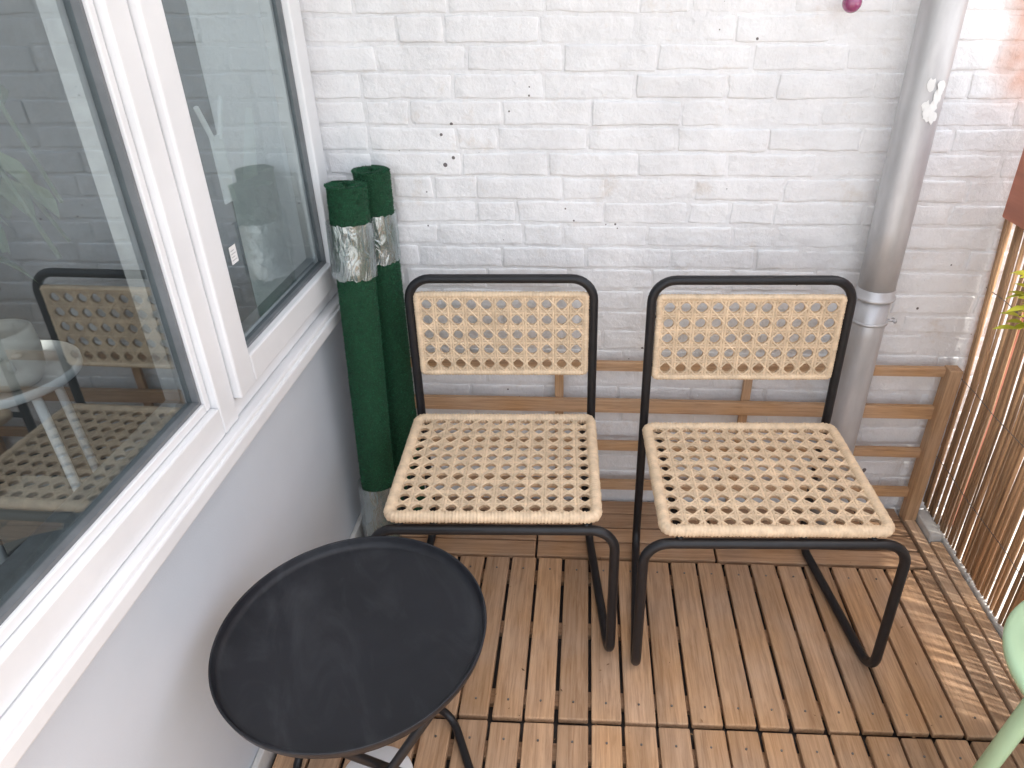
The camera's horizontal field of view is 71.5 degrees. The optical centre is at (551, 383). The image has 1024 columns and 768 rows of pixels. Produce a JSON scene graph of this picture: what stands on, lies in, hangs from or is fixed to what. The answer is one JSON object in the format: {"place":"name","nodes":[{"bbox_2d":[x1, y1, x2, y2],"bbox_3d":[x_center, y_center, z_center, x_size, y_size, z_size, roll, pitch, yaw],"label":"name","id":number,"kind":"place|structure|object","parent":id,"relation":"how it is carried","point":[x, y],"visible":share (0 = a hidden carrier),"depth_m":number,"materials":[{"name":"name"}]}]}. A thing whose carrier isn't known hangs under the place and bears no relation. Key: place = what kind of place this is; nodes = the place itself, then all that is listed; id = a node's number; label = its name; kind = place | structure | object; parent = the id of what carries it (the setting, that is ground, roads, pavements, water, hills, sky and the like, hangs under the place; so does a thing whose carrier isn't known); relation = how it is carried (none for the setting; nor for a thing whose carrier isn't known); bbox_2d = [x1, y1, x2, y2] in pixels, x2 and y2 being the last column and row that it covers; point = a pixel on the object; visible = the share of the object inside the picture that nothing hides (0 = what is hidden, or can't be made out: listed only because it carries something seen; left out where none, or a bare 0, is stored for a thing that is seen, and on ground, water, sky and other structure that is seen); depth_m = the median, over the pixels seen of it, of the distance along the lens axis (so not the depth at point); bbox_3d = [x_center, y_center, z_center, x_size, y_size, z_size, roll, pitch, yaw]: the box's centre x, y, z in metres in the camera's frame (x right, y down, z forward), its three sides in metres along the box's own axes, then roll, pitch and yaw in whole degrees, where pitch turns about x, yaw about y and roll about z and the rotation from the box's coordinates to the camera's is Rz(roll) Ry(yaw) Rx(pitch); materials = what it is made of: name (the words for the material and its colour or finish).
{"place":"outdoors","nodes":[
{"label":"outdoors","id":0,"kind":"place"},
{"bbox_2d":[271,511,1020,767],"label":"balcony floor","id":1,"kind":"structure","parent":0,"point":[556,723],"depth_m":1.69,"materials":[{"name":"brown wood"}]},
{"bbox_2d":[272,555,1023,767],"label":"wooden deck","id":2,"kind":"structure","parent":1,"relation":"on","point":[950,695],"depth_m":1.65,"materials":[{"name":"brown wood"}]},
{"bbox_2d":[208,536,486,767],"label":"tray table","id":3,"kind":"object","parent":2,"relation":"on","point":[355,649],"visible":1,"depth_m":1.19,"materials":[{"name":"black paint"}]},
{"bbox_2d":[345,746,412,767],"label":"white pot","id":4,"kind":"object","parent":2,"relation":"on","point":[386,753],"visible":0.55,"depth_m":1.36,"materials":[{"name":"ceramic"}]},
{"bbox_2d":[371,274,619,651],"bbox_3d":[-0.124,0.199,1.694,0.546,0.801,0.472,0,30,1],"label":"cane chair","id":5,"kind":"object","parent":2,"relation":"on","point":[426,426],"visible":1,"depth_m":1.71,"materials":[{"name":"beige wicker"}]},
{"bbox_2d":[435,565,975,758],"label":"deck screws","id":6,"kind":"object","parent":2,"relation":"attached to","point":[771,709],"visible":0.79,"depth_m":1.57,"materials":[{"name":"metal"}]},
{"bbox_2d":[495,510,931,739],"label":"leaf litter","id":7,"kind":"object","parent":2,"relation":"on","point":[669,662],"visible":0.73,"depth_m":1.67,"materials":[{"name":"brown plant"}]},
{"bbox_2d":[631,275,910,667],"bbox_3d":[0.468,0.214,1.649,0.570,0.812,0.472,0,30,1],"label":"cane chair","id":8,"kind":"object","parent":2,"relation":"on","point":[679,516],"visible":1,"depth_m":1.66,"materials":[{"name":"beige wicker"}]},
{"bbox_2d":[972,600,1023,767],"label":"chair","id":9,"kind":"object","parent":2,"relation":"on","point":[1004,743],"visible":1,"depth_m":1.19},
{"bbox_2d":[367,496,990,767],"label":"wooden deck border","id":10,"kind":"object","parent":1,"relation":"on","point":[617,521],"visible":0.29,"depth_m":2.02,"materials":[{"name":"brown wood"}]},
{"bbox_2d":[324,179,399,536],"bbox_3d":[-0.480,-0.003,1.838,0.108,1.016,0.108,19,32,30],"label":"turf roll","id":11,"kind":"object","parent":10,"relation":"on","point":[349,216],"visible":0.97,"depth_m":1.75,"materials":[{"name":"green"}]},
{"bbox_2d":[351,165,425,510],"bbox_3d":[-0.433,-0.067,1.939,0.102,1.026,0.102,-4,30,-7],"label":"turf roll","id":12,"kind":"object","parent":10,"relation":"on","point":[402,412],"visible":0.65,"depth_m":1.83,"materials":[{"name":"green"}]},
{"bbox_2d":[410,358,963,521],"bbox_3d":[0.326,0.159,2.049,1.512,0.511,0.045,2,30,3],"label":"trellis","id":13,"kind":"object","parent":10,"relation":"on","point":[936,414],"visible":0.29,"depth_m":1.98,"materials":[{"name":"brown wood"}]},
{"bbox_2d":[898,514,1023,743],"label":"deck edge plank","id":14,"kind":"object","parent":1,"relation":"on","point":[979,630],"visible":0.78,"depth_m":1.80,"materials":[{"name":"brown wood"}]},
{"bbox_2d":[915,507,1011,638],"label":"concrete kerb","id":15,"kind":"structure","parent":1,"relation":"on","point":[928,527],"depth_m":1.98,"materials":[{"name":"grey concrete"}]},
{"bbox_2d":[923,219,1023,627],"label":"reed screen","id":16,"kind":"object","parent":15,"relation":"on","point":[999,513],"visible":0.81,"depth_m":1.79,"materials":[{"name":"wood"}]},
{"bbox_2d":[948,149,1023,524],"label":"railing board","id":17,"kind":"object","parent":15,"relation":"on","point":[1013,212],"visible":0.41,"depth_m":1.65,"materials":[{"name":"red wood"}]},
{"bbox_2d":[993,270,1023,329],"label":"railing plant","id":18,"kind":"object","parent":17,"relation":"hanging from","point":[1011,311],"visible":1,"depth_m":1.42,"materials":[{"name":"green plant"}]},
{"bbox_2d":[963,523,1023,599],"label":"ground","id":19,"kind":"structure","parent":0,"point":[1015,575],"depth_m":2.04,"materials":[{"name":"white"}]},
{"bbox_2d":[0,0,365,767],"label":"house facade","id":20,"kind":"structure","parent":19,"relation":"on","point":[210,398],"depth_m":1.25,"materials":[{"name":"paint"}]},
{"bbox_2d":[0,340,99,564],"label":"side table","id":21,"kind":"object","parent":20,"relation":"in","point":[64,362],"visible":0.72,"depth_m":1.72,"materials":[{"name":"white"}]},
{"bbox_2d":[0,85,70,392],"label":"potted plant","id":22,"kind":"object","parent":21,"relation":"on","point":[22,362],"visible":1,"depth_m":1.57,"materials":[{"name":"plant"}]},
{"bbox_2d":[0,0,209,646],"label":"fixed window","id":23,"kind":"structure","parent":20,"relation":"in","point":[72,27],"depth_m":1.02,"materials":[{"name":"white paint"}]},
{"bbox_2d":[0,0,337,716],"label":"window frame","id":24,"kind":"structure","parent":20,"relation":"in","point":[33,641],"depth_m":1.05,"materials":[{"name":"white paint"}]},
{"bbox_2d":[193,95,236,203],"bbox_3d":[-0.610,-0.427,1.305,0.010,0.182,0.103,1,30,3],"label":"forked hook","id":25,"kind":"object","parent":20,"relation":"attached to","point":[222,167],"visible":1,"depth_m":1.30,"materials":[{"name":"white paint"}]},
{"bbox_2d":[126,0,336,397],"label":"casement window","id":26,"kind":"structure","parent":20,"relation":"in","point":[248,347],"depth_m":1.44,"materials":[{"name":"white paint"}]},
{"bbox_2d":[243,107,257,180],"bbox_3d":[-0.607,-0.479,1.417,0.001,0.130,0.110,1,30,3],"label":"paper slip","id":27,"kind":"object","parent":20,"relation":"attached to","point":[249,166],"visible":1,"depth_m":1.43,"materials":[{"name":"white paper"}]},
{"bbox_2d":[186,0,1023,524],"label":"brick wall","id":28,"kind":"structure","parent":19,"relation":"on","point":[624,156],"depth_m":1.70,"materials":[{"name":"white brick"}]},
{"bbox_2d":[811,0,968,524],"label":"downpipe","id":29,"kind":"object","parent":28,"relation":"attached to","point":[936,37],"visible":0.84,"depth_m":1.61,"materials":[{"name":"grey metal"}]},
{"bbox_3d":[0.299,-1.740,0.221,2.310,0.170,1.750,1,30,3],"label":"balcony slab","id":30,"kind":"object","parent":28,"relation":"on","visible":0},
{"bbox_2d":[842,0,862,12],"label":"hanging bauble","id":31,"kind":"object","parent":30,"relation":"hanging from","point":[851,6],"visible":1,"depth_m":1.46,"materials":[{"name":"pink glass"}]}
]}

